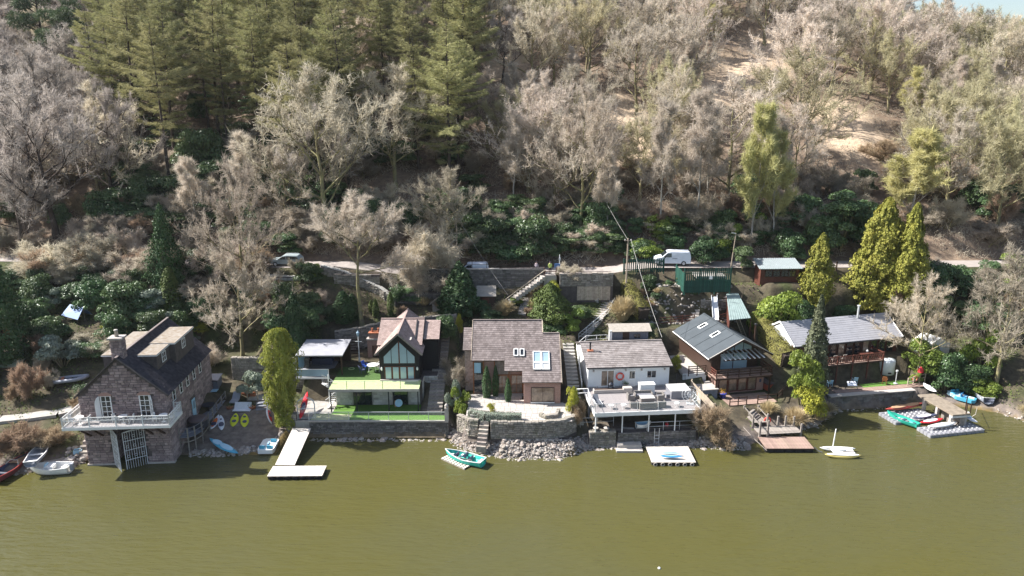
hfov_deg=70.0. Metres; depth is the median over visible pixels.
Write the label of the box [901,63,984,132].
bare oak
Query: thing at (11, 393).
bare shrub
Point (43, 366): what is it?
bare shrub
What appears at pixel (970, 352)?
leafy shrub
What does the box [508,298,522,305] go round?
leafy shrub
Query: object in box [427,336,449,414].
side steps
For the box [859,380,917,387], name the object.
garden lawn
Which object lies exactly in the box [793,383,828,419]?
golden shrub
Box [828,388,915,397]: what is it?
wall top path
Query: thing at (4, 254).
undergrowth
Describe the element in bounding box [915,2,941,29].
budding broadleaf tree
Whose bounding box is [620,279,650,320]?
hedge
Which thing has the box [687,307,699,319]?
terrace steps
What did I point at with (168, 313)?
silver shrub
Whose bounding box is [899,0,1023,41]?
sky
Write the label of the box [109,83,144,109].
evergreen shrub
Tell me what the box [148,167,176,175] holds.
bare shrub
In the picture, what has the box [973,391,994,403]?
motor boat
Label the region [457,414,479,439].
terrace wall
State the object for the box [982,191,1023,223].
bare shrub
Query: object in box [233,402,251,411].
bench
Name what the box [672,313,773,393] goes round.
chalet
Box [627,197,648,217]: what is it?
bare shrub
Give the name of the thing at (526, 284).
handrail
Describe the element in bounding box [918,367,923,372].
parasol
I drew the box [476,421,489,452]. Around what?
shore steps
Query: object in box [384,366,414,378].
folding doors
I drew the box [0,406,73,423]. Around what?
footpath
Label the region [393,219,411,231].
bare shrub
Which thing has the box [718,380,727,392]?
patio door
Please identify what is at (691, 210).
bare shrub
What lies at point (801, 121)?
bare broadleaf tree
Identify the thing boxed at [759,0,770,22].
bare birch
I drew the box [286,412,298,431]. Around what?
gate pier wall
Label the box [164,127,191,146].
holly tree
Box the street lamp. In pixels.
[730,233,735,268]
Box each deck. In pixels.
[178,391,225,452]
[583,386,700,432]
[694,272,725,277]
[719,392,776,405]
[832,383,923,392]
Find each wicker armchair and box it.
[626,392,634,400]
[629,400,638,407]
[656,391,664,399]
[657,400,665,407]
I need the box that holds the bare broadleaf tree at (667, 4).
[633,0,708,70]
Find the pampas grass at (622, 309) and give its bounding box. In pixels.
[606,295,636,320]
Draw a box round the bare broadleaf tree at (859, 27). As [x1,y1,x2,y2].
[849,0,900,60]
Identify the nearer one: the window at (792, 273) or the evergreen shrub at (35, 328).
the evergreen shrub at (35, 328)
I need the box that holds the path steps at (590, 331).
[578,321,600,338]
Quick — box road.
[0,255,1008,273]
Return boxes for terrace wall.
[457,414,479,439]
[490,413,576,441]
[700,299,726,309]
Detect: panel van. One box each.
[463,262,488,267]
[653,249,690,265]
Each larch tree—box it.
[59,6,118,114]
[75,14,147,135]
[76,0,112,76]
[85,0,137,81]
[88,0,163,136]
[90,0,136,102]
[103,0,168,125]
[104,0,163,77]
[113,21,201,175]
[123,0,197,129]
[127,2,198,146]
[128,0,203,164]
[140,0,189,70]
[165,0,201,78]
[167,0,215,82]
[174,0,249,137]
[176,5,220,130]
[184,0,220,38]
[191,0,245,118]
[192,0,247,95]
[194,32,249,155]
[218,8,288,161]
[224,0,287,132]
[230,4,292,134]
[236,0,292,90]
[244,0,301,130]
[248,0,343,90]
[249,41,329,156]
[268,0,305,88]
[270,0,312,69]
[275,24,322,147]
[289,44,345,160]
[299,11,364,169]
[301,0,345,71]
[301,5,383,184]
[303,0,347,42]
[304,0,351,33]
[308,0,381,137]
[310,0,363,111]
[336,0,402,115]
[342,0,373,91]
[349,0,412,126]
[362,0,428,89]
[370,0,447,152]
[386,42,440,168]
[400,21,487,187]
[411,27,481,161]
[416,0,470,105]
[418,39,494,177]
[425,0,500,131]
[426,0,461,23]
[443,0,501,115]
[444,0,485,66]
[444,0,490,48]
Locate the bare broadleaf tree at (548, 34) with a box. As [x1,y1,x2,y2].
[525,4,597,84]
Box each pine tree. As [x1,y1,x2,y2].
[4,0,67,86]
[29,0,97,99]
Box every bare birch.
[169,155,209,225]
[220,130,263,200]
[495,112,528,193]
[498,60,522,103]
[509,0,520,44]
[537,130,571,196]
[560,44,581,99]
[572,0,581,37]
[582,5,601,52]
[590,148,621,219]
[608,0,624,26]
[635,94,685,218]
[670,12,687,60]
[673,32,704,87]
[673,54,691,124]
[677,84,736,229]
[686,115,731,190]
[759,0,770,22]
[759,111,799,176]
[940,32,975,78]
[943,54,974,120]
[983,57,1010,104]
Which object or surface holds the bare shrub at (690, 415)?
on the hillside
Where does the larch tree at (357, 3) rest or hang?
on the hillside
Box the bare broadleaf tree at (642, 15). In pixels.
[609,0,672,52]
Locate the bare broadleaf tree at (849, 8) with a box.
[823,0,871,49]
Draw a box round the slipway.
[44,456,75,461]
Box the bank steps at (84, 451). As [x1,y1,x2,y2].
[79,440,86,454]
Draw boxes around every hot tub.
[187,414,207,429]
[664,383,690,398]
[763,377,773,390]
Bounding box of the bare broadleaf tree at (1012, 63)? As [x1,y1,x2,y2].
[986,25,1023,84]
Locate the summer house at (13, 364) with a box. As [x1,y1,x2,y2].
[0,340,28,367]
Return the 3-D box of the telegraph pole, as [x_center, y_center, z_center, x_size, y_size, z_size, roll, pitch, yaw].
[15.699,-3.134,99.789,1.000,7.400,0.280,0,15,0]
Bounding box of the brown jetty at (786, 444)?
[758,437,813,451]
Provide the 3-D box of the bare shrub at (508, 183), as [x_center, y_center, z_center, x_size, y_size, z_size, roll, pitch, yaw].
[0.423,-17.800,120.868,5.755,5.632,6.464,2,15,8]
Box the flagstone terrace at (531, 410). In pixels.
[466,394,571,421]
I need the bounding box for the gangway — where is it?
[275,428,310,465]
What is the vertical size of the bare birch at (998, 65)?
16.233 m
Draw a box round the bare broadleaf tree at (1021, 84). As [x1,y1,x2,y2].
[1005,71,1023,115]
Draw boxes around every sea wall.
[309,422,448,435]
[825,388,913,403]
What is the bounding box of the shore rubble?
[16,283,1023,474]
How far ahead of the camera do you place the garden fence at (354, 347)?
92.40 m
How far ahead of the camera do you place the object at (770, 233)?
106.75 m
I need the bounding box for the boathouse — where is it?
[60,317,212,471]
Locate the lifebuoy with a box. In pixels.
[616,372,623,379]
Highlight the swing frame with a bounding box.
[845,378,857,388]
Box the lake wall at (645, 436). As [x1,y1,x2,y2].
[617,428,695,444]
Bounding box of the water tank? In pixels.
[880,358,895,375]
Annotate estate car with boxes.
[269,253,303,265]
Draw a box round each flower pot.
[226,402,232,409]
[248,402,255,408]
[719,388,726,398]
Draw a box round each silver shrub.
[33,334,83,367]
[44,287,62,307]
[61,339,84,355]
[138,288,168,308]
[152,311,173,327]
[172,287,191,299]
[235,370,263,396]
[444,379,461,412]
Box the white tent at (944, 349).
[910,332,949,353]
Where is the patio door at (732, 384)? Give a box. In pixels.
[727,379,737,391]
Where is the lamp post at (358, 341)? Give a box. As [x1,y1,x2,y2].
[355,331,361,361]
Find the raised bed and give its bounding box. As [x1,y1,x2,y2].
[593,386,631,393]
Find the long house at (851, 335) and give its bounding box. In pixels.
[770,305,902,383]
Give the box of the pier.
[918,393,971,425]
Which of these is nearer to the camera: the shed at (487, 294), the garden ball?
the garden ball
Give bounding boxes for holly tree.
[102,165,136,179]
[123,114,158,133]
[125,210,151,228]
[135,189,153,207]
[147,124,170,145]
[150,211,192,232]
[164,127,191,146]
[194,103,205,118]
[194,154,217,165]
[201,84,235,107]
[237,96,265,116]
[258,166,286,181]
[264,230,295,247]
[351,120,382,141]
[360,138,392,166]
[421,188,458,218]
[442,186,481,216]
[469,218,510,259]
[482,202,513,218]
[503,194,527,205]
[517,199,544,212]
[518,198,545,214]
[561,233,583,254]
[567,202,587,223]
[595,237,614,249]
[604,229,630,243]
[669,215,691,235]
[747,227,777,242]
[771,208,792,226]
[818,189,872,250]
[846,206,876,248]
[971,293,1003,312]
[984,320,1008,333]
[988,301,1008,319]
[998,311,1020,330]
[1018,194,1023,212]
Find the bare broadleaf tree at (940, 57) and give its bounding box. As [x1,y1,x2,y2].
[856,12,974,82]
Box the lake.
[0,404,1023,575]
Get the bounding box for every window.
[100,396,112,416]
[138,395,151,415]
[161,350,166,362]
[172,390,175,400]
[179,382,182,393]
[181,337,185,348]
[186,375,189,386]
[383,341,415,363]
[531,387,553,401]
[634,333,640,338]
[646,370,656,377]
[728,342,752,350]
[765,270,772,276]
[773,270,780,276]
[781,270,788,276]
[788,270,795,276]
[828,344,836,357]
[837,343,845,356]
[845,343,853,355]
[853,342,861,354]
[861,341,869,351]
[869,340,877,352]
[877,340,885,352]
[885,339,893,351]
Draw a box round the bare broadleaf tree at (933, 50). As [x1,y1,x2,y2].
[915,24,948,80]
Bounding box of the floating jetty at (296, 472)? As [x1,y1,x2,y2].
[267,466,325,479]
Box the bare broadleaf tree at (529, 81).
[506,68,559,143]
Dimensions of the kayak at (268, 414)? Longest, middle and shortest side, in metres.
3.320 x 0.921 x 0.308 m
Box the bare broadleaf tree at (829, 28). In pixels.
[804,3,859,58]
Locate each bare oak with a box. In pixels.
[0,2,25,47]
[0,18,33,63]
[0,27,36,93]
[0,27,49,73]
[0,42,85,158]
[0,46,20,95]
[0,50,31,112]
[0,66,135,239]
[0,86,59,156]
[0,91,65,200]
[0,107,88,191]
[0,156,78,253]
[1,1,55,62]
[4,0,65,25]
[9,3,54,57]
[10,43,87,123]
[10,95,62,157]
[18,21,103,99]
[25,90,75,156]
[29,45,86,117]
[30,0,94,36]
[30,22,101,74]
[30,84,169,187]
[31,6,101,74]
[32,78,158,197]
[43,0,94,14]
[45,66,118,123]
[51,105,129,190]
[165,151,296,288]
[185,232,298,355]
[226,58,397,208]
[244,133,337,229]
[274,101,386,196]
[299,186,427,325]
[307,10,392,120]
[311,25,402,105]
[319,60,470,190]
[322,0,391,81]
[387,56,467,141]
[394,165,505,248]
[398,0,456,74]
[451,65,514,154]
[472,0,514,54]
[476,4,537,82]
[479,0,568,76]
[485,0,527,30]
[519,0,586,41]
[522,76,630,227]
[533,62,627,128]
[559,0,621,71]
[604,0,668,77]
[623,65,698,185]
[669,86,731,146]
[680,0,741,37]
[785,0,891,92]
[867,270,973,373]
[898,9,924,42]
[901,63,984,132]
[901,239,1023,383]
[943,12,1023,85]
[953,79,1023,182]
[976,9,1004,25]
[982,76,1023,123]
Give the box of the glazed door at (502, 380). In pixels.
[496,374,507,392]
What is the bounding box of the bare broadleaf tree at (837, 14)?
[813,0,854,61]
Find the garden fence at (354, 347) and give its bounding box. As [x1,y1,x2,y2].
[350,339,358,353]
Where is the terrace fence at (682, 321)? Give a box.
[658,314,694,324]
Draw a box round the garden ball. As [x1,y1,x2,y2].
[394,399,402,406]
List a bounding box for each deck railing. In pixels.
[729,396,747,406]
[757,383,787,403]
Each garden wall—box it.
[321,264,397,306]
[333,273,380,287]
[334,322,380,349]
[384,291,440,304]
[419,313,456,325]
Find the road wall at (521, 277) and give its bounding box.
[400,267,543,290]
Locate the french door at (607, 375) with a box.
[600,369,614,386]
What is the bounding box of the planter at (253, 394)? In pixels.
[241,391,255,396]
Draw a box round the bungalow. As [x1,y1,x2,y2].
[575,339,672,387]
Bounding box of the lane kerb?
[266,274,299,280]
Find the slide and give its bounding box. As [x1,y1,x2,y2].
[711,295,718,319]
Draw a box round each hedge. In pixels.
[467,408,521,421]
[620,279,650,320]
[749,310,795,368]
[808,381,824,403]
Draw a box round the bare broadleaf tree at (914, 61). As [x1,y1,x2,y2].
[902,51,934,72]
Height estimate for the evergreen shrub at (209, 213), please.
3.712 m
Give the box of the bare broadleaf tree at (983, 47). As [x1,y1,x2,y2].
[930,27,1013,82]
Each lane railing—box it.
[334,266,396,283]
[458,260,529,267]
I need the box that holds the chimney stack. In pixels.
[366,328,378,356]
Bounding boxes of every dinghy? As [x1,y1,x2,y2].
[30,461,74,474]
[635,421,650,428]
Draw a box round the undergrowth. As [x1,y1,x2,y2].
[0,0,1023,263]
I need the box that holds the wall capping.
[400,268,519,269]
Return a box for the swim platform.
[646,446,695,465]
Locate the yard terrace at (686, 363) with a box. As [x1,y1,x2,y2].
[669,355,705,380]
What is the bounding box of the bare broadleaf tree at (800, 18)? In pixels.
[765,0,869,82]
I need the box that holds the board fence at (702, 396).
[690,379,715,407]
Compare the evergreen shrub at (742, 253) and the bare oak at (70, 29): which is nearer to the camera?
the evergreen shrub at (742, 253)
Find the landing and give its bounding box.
[544,267,556,284]
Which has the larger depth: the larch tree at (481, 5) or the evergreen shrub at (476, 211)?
the larch tree at (481, 5)
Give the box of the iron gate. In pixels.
[676,373,685,383]
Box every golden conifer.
[796,232,839,307]
[839,196,918,312]
[882,202,933,313]
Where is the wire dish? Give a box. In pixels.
[682,386,698,404]
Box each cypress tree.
[159,266,181,310]
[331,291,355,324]
[345,293,358,320]
[368,300,373,312]
[372,299,378,317]
[386,291,393,315]
[482,366,491,398]
[492,365,498,396]
[504,378,511,401]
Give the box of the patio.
[246,390,272,400]
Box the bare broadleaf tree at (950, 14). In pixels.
[892,0,988,90]
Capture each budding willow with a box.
[695,0,725,54]
[732,97,796,250]
[750,128,799,238]
[880,125,956,212]
[896,64,931,130]
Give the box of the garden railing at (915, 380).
[907,373,925,385]
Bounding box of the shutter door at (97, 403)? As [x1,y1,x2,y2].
[95,397,101,418]
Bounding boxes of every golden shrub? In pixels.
[192,321,209,333]
[455,313,462,336]
[486,403,495,410]
[549,280,560,290]
[565,386,578,413]
[671,355,681,371]
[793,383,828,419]
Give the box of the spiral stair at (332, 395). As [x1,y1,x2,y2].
[322,375,336,407]
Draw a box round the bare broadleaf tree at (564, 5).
[537,0,575,59]
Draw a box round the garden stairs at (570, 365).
[563,343,583,424]
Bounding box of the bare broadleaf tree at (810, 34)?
[737,3,844,105]
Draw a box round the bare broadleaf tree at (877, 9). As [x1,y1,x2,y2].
[826,0,939,93]
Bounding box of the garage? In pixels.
[559,271,613,302]
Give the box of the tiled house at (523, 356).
[463,319,562,403]
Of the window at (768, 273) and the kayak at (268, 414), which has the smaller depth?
the kayak at (268, 414)
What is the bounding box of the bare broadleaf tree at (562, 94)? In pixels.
[495,67,613,179]
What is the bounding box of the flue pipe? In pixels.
[753,323,756,341]
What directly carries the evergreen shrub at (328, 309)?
on the hillside
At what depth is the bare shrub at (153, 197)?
112.36 m
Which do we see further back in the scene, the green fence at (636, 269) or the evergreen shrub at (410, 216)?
the evergreen shrub at (410, 216)
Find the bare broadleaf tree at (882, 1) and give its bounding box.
[844,0,927,70]
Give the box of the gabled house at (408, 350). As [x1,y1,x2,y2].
[328,308,441,412]
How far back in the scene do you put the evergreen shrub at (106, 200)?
111.00 m
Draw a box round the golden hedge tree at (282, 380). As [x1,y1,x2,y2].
[256,327,304,429]
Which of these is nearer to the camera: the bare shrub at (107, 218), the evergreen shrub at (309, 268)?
the evergreen shrub at (309, 268)
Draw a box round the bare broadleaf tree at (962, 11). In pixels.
[956,6,968,21]
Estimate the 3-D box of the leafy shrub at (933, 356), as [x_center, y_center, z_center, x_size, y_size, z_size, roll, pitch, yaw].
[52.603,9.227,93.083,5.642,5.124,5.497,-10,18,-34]
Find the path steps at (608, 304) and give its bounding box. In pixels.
[594,300,613,320]
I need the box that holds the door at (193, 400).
[191,397,196,414]
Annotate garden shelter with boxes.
[295,339,350,378]
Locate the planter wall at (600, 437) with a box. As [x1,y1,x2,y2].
[588,428,615,446]
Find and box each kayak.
[210,415,218,428]
[218,415,224,429]
[230,413,238,426]
[240,413,248,426]
[266,406,271,423]
[299,392,307,418]
[659,455,681,457]
[660,451,679,453]
[913,414,937,418]
[920,418,942,422]
[928,421,956,427]
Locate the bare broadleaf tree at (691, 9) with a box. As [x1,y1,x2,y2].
[670,0,748,83]
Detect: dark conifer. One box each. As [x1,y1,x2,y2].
[0,265,38,366]
[139,202,190,296]
[280,291,312,352]
[436,260,481,316]
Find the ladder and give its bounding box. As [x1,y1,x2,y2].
[654,428,659,445]
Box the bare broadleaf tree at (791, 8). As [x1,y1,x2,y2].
[780,0,817,16]
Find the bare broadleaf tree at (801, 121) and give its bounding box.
[778,101,836,168]
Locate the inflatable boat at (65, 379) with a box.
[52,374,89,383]
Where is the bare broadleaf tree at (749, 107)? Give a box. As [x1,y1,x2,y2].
[678,70,789,192]
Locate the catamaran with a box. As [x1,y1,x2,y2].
[820,429,860,458]
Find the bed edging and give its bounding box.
[539,408,559,418]
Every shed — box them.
[210,373,222,391]
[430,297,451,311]
[476,286,495,309]
[606,323,651,339]
[726,293,750,336]
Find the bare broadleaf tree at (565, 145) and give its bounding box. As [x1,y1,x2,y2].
[492,106,620,214]
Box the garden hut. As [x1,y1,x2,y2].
[753,258,802,285]
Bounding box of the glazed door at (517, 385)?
[510,374,522,392]
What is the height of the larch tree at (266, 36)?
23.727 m
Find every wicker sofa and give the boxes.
[634,390,652,398]
[638,401,656,408]
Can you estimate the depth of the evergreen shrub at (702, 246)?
102.63 m
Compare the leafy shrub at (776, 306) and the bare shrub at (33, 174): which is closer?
the leafy shrub at (776, 306)
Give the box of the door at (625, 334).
[622,332,628,339]
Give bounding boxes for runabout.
[0,451,27,481]
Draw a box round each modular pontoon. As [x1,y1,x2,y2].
[879,408,934,424]
[917,422,984,437]
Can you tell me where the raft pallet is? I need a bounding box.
[441,455,469,469]
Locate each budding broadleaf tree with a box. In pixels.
[476,83,558,165]
[506,0,607,27]
[519,0,567,60]
[543,0,632,84]
[611,109,688,200]
[633,50,703,133]
[646,0,690,51]
[688,0,745,41]
[738,42,873,155]
[793,0,819,13]
[831,0,915,86]
[851,27,926,112]
[879,78,989,168]
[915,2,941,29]
[925,38,1013,108]
[930,0,946,25]
[933,23,993,67]
[933,63,1013,137]
[937,69,1023,166]
[947,3,1023,104]
[954,113,1023,225]
[955,96,1023,193]
[977,17,1023,84]
[989,115,1023,181]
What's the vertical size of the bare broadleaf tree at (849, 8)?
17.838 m
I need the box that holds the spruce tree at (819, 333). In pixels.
[796,294,831,387]
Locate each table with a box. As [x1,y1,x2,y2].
[74,415,83,424]
[202,402,214,410]
[367,363,377,370]
[639,395,654,401]
[857,351,872,359]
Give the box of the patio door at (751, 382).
[746,378,756,389]
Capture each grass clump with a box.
[414,297,431,305]
[493,299,517,315]
[526,298,533,307]
[652,287,661,292]
[756,399,780,414]
[777,406,813,426]
[813,409,833,420]
[818,401,838,413]
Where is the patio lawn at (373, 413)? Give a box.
[304,401,448,422]
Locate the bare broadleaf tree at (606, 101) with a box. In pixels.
[537,81,635,151]
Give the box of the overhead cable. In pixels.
[631,241,661,335]
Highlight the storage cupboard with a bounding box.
[638,381,655,393]
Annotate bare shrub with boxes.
[0,221,22,252]
[0,419,40,460]
[3,383,20,400]
[5,237,74,277]
[6,361,51,401]
[7,141,25,165]
[9,227,51,247]
[13,247,79,275]
[17,156,56,181]
[21,184,68,219]
[26,423,79,450]
[27,332,60,356]
[32,357,50,371]
[35,368,59,387]
[36,257,86,285]
[44,162,84,186]
[51,231,120,272]
[63,192,93,217]
[63,214,104,250]
[67,397,79,415]
[70,327,125,355]
[71,239,116,273]
[73,225,131,249]
[80,213,127,232]
[82,219,126,236]
[88,156,120,184]
[94,209,132,225]
[99,256,148,282]
[102,245,146,272]
[109,215,135,227]
[109,223,148,256]
[110,197,130,212]
[110,247,145,267]
[111,149,172,170]
[127,211,157,238]
[137,240,189,285]
[144,196,171,209]
[146,192,180,202]
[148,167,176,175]
[156,191,190,210]
[158,147,178,168]
[167,197,212,228]
[178,273,217,297]
[180,224,215,249]
[185,188,217,202]
[186,287,210,311]
[187,237,251,279]
[188,190,215,218]
[193,304,218,322]
[199,282,229,291]
[205,170,241,190]
[205,341,229,368]
[206,174,226,195]
[206,183,230,198]
[217,223,251,253]
[217,292,234,308]
[223,127,256,154]
[223,294,241,315]
[229,299,264,322]
[233,244,274,280]
[242,319,265,334]
[246,197,274,208]
[253,289,271,303]
[260,203,291,229]
[260,278,281,303]
[263,200,321,234]
[283,198,296,206]
[286,256,304,274]
[287,215,319,238]
[295,233,323,254]
[305,287,332,306]
[312,195,337,206]
[335,230,365,256]
[343,229,383,255]
[345,154,381,179]
[359,182,398,206]
[367,226,401,252]
[379,224,405,244]
[385,198,418,209]
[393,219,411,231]
[395,259,469,296]
[395,306,407,316]
[397,216,464,275]
[400,218,438,232]
[401,222,434,243]
[406,219,432,236]
[407,202,445,221]
[412,222,454,238]
[423,137,456,163]
[436,211,451,227]
[439,355,469,387]
[450,237,473,255]
[462,147,489,172]
[463,230,488,255]
[471,204,500,218]
[473,206,506,219]
[483,196,516,207]
[502,167,527,191]
[507,204,529,228]
[508,233,538,252]
[523,307,537,315]
[524,200,553,214]
[526,235,556,255]
[527,292,535,298]
[528,210,569,231]
[532,185,555,210]
[542,210,572,223]
[552,229,586,247]
[552,262,586,282]
[555,182,594,207]
[560,203,586,216]
[566,147,592,177]
[570,397,586,425]
[571,169,599,186]
[580,223,620,234]
[581,237,614,257]
[584,168,609,184]
[593,165,639,189]
[596,197,629,214]
[605,198,630,220]
[614,199,634,219]
[616,161,648,179]
[621,158,658,184]
[626,205,666,220]
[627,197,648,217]
[630,222,670,233]
[641,206,674,230]
[666,189,720,226]
[673,152,687,179]
[675,166,711,204]
[686,184,727,206]
[686,397,713,438]
[690,402,736,452]
[693,225,708,236]
[701,191,730,216]
[704,220,735,239]
[705,186,745,203]
[722,198,744,222]
[726,222,750,232]
[731,162,747,181]
[732,229,757,246]
[738,213,778,223]
[744,215,776,240]
[757,196,803,219]
[765,213,791,230]
[769,234,778,249]
[775,183,803,202]
[783,173,803,187]
[791,176,820,197]
[794,162,833,188]
[795,200,830,236]
[804,163,843,196]
[816,170,854,195]
[829,174,873,199]
[844,188,873,208]
[848,233,874,250]
[856,138,904,162]
[877,159,902,186]
[878,166,913,196]
[882,276,904,299]
[885,143,914,166]
[898,202,942,222]
[898,204,924,224]
[917,174,958,200]
[919,255,941,266]
[923,208,955,229]
[925,194,977,230]
[937,164,976,184]
[954,175,994,193]
[971,218,1016,246]
[976,266,1010,295]
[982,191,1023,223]
[987,221,1023,248]
[991,292,1022,315]
[1006,178,1021,192]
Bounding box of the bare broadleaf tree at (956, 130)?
[882,103,998,204]
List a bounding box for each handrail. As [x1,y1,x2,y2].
[504,270,545,300]
[576,334,607,384]
[578,299,614,340]
[580,416,613,425]
[647,420,695,429]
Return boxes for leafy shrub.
[450,386,470,414]
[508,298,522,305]
[551,308,584,333]
[630,238,663,258]
[646,214,674,233]
[651,230,667,241]
[710,238,732,258]
[728,223,742,233]
[746,290,803,326]
[748,212,767,227]
[787,349,824,405]
[901,337,944,376]
[909,370,923,380]
[928,295,952,312]
[959,329,1002,367]
[966,372,1002,398]
[1001,252,1023,274]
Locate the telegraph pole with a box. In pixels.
[624,238,631,284]
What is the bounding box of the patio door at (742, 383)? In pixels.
[737,378,746,390]
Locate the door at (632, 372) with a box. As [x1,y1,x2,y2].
[628,369,635,385]
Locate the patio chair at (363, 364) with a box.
[361,360,367,369]
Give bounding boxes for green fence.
[623,258,664,274]
[675,264,685,294]
[683,267,731,294]
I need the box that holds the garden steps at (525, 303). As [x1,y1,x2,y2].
[518,298,529,314]
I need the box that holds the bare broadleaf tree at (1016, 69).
[1001,49,1023,83]
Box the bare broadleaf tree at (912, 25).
[897,8,925,41]
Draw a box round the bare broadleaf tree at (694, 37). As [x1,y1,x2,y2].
[649,12,728,87]
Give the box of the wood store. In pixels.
[696,381,718,397]
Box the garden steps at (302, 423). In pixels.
[295,395,315,427]
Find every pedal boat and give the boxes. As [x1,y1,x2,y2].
[258,438,278,453]
[947,389,967,396]
[954,391,976,403]
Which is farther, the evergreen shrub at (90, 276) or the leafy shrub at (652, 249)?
the leafy shrub at (652, 249)
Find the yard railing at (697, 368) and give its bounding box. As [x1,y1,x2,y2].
[688,365,706,375]
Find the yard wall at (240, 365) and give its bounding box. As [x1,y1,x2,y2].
[231,356,309,389]
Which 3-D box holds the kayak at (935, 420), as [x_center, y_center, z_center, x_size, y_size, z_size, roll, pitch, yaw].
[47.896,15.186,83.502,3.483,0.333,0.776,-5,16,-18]
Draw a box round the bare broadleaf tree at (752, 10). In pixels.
[740,0,792,45]
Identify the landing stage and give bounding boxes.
[743,405,802,436]
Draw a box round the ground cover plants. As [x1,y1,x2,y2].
[0,273,1023,457]
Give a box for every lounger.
[229,391,240,404]
[592,394,602,406]
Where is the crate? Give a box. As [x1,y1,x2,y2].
[73,448,81,454]
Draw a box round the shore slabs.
[616,441,642,452]
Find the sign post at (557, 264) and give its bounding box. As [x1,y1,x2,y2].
[554,254,560,268]
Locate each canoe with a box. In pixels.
[210,438,237,452]
[886,402,921,409]
[887,410,920,427]
[923,383,936,391]
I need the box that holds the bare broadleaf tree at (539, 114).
[455,80,586,192]
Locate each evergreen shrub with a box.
[0,200,20,221]
[0,269,21,292]
[4,297,54,322]
[10,276,27,291]
[17,272,54,301]
[25,268,51,286]
[26,315,72,338]
[29,320,52,348]
[46,203,72,227]
[57,281,87,302]
[70,279,109,312]
[71,384,86,398]
[73,265,101,279]
[76,339,109,357]
[78,273,106,287]
[82,188,137,217]
[83,200,104,216]
[93,312,133,337]
[96,278,148,319]
[102,168,119,186]
[104,186,132,198]
[106,265,130,282]
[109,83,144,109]
[109,136,160,163]
[114,160,126,179]
[114,165,137,184]
[118,228,140,237]
[120,173,163,204]
[121,267,146,282]
[123,207,165,221]
[126,185,144,207]
[128,308,155,328]
[130,161,153,171]
[132,293,164,312]
[133,190,157,207]
[135,308,165,330]
[137,169,161,178]
[151,184,162,192]
[152,203,168,210]
[153,174,206,202]
[160,176,193,197]
[162,308,191,326]
[167,298,192,315]
[169,127,228,163]
[169,134,185,146]
[174,316,198,329]
[183,268,197,281]
[185,248,214,275]
[186,92,210,122]
[186,295,216,324]
[191,302,219,317]
[191,311,219,322]
[192,196,225,217]
[195,159,221,188]
[201,154,257,183]
[205,265,224,275]
[208,290,225,303]
[209,199,243,226]
[210,314,234,328]
[215,274,228,285]
[218,226,237,239]
[220,121,252,138]
[221,128,248,136]
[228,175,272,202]
[234,289,252,299]
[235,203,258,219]
[235,211,263,224]
[235,220,274,246]
[238,298,257,313]
[252,133,275,152]
[256,148,293,177]
[261,308,283,325]
[265,315,283,328]
[266,135,291,151]
[267,176,279,199]
[270,281,285,303]
[271,232,302,252]
[273,282,296,310]
[275,185,304,202]
[277,170,317,199]
[283,186,317,209]
[292,262,323,283]
[294,132,323,153]
[296,158,328,177]
[296,196,337,209]
[297,291,323,313]
[299,184,342,207]
[300,304,326,328]
[315,179,328,196]
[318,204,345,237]
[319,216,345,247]
[319,305,334,322]
[328,180,347,201]
[342,188,366,199]
[358,197,384,213]
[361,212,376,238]
[375,147,392,165]
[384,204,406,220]
[388,140,421,164]
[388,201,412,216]
[388,284,405,301]
[397,102,412,115]
[401,285,421,301]
[402,209,425,226]
[404,114,436,132]
[404,119,437,139]
[419,196,441,204]
[435,143,470,164]
[436,314,457,337]
[446,211,475,238]
[452,229,476,256]
[457,174,491,188]
[460,216,470,231]
[464,212,482,235]
[466,198,484,208]
[468,232,495,256]
[470,209,491,216]
[470,299,491,310]
[479,310,503,318]
[480,215,511,253]
[487,199,505,209]
[490,243,534,263]
[497,232,521,253]
[501,200,520,214]
[505,216,527,229]
[510,213,556,259]
[513,206,536,214]
[527,282,573,326]
[528,196,546,212]
[543,323,567,334]
[547,235,569,256]
[552,221,574,242]
[564,211,585,228]
[570,305,592,319]
[572,226,595,246]
[579,233,609,252]
[583,201,620,228]
[583,231,605,249]
[595,219,626,232]
[602,218,625,228]
[602,231,628,246]
[606,187,625,206]
[608,240,625,254]
[623,239,650,260]
[627,217,644,235]
[640,274,656,292]
[648,323,655,338]
[650,292,661,298]
[655,244,665,254]
[657,224,678,244]
[663,234,687,248]
[688,218,712,231]
[689,235,720,263]
[709,207,737,225]
[711,223,727,237]
[712,243,730,260]
[713,235,736,249]
[720,231,742,248]
[730,174,757,192]
[733,245,754,270]
[740,202,769,220]
[748,232,764,245]
[770,229,803,257]
[775,230,807,258]
[782,193,817,225]
[793,196,823,222]
[797,299,815,318]
[802,212,846,249]
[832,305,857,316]
[853,168,878,192]
[854,263,875,284]
[865,200,878,209]
[907,292,935,317]
[920,260,956,292]
[921,282,953,305]
[927,351,967,391]
[947,264,978,299]
[952,300,975,319]
[953,177,994,210]
[954,363,993,394]
[961,299,995,330]
[975,194,997,219]
[977,274,997,297]
[978,259,1004,276]
[998,183,1023,201]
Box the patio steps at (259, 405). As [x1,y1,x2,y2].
[256,401,267,410]
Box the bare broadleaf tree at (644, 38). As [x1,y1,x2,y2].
[600,12,694,114]
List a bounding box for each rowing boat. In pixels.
[23,445,48,466]
[445,448,486,467]
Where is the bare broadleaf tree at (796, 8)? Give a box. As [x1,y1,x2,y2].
[790,0,855,42]
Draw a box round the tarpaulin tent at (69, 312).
[62,304,92,319]
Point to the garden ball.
(398, 402)
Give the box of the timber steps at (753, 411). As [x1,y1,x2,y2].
[748,409,760,424]
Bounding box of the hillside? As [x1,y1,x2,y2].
[0,0,1023,475]
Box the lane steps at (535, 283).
[508,275,545,304]

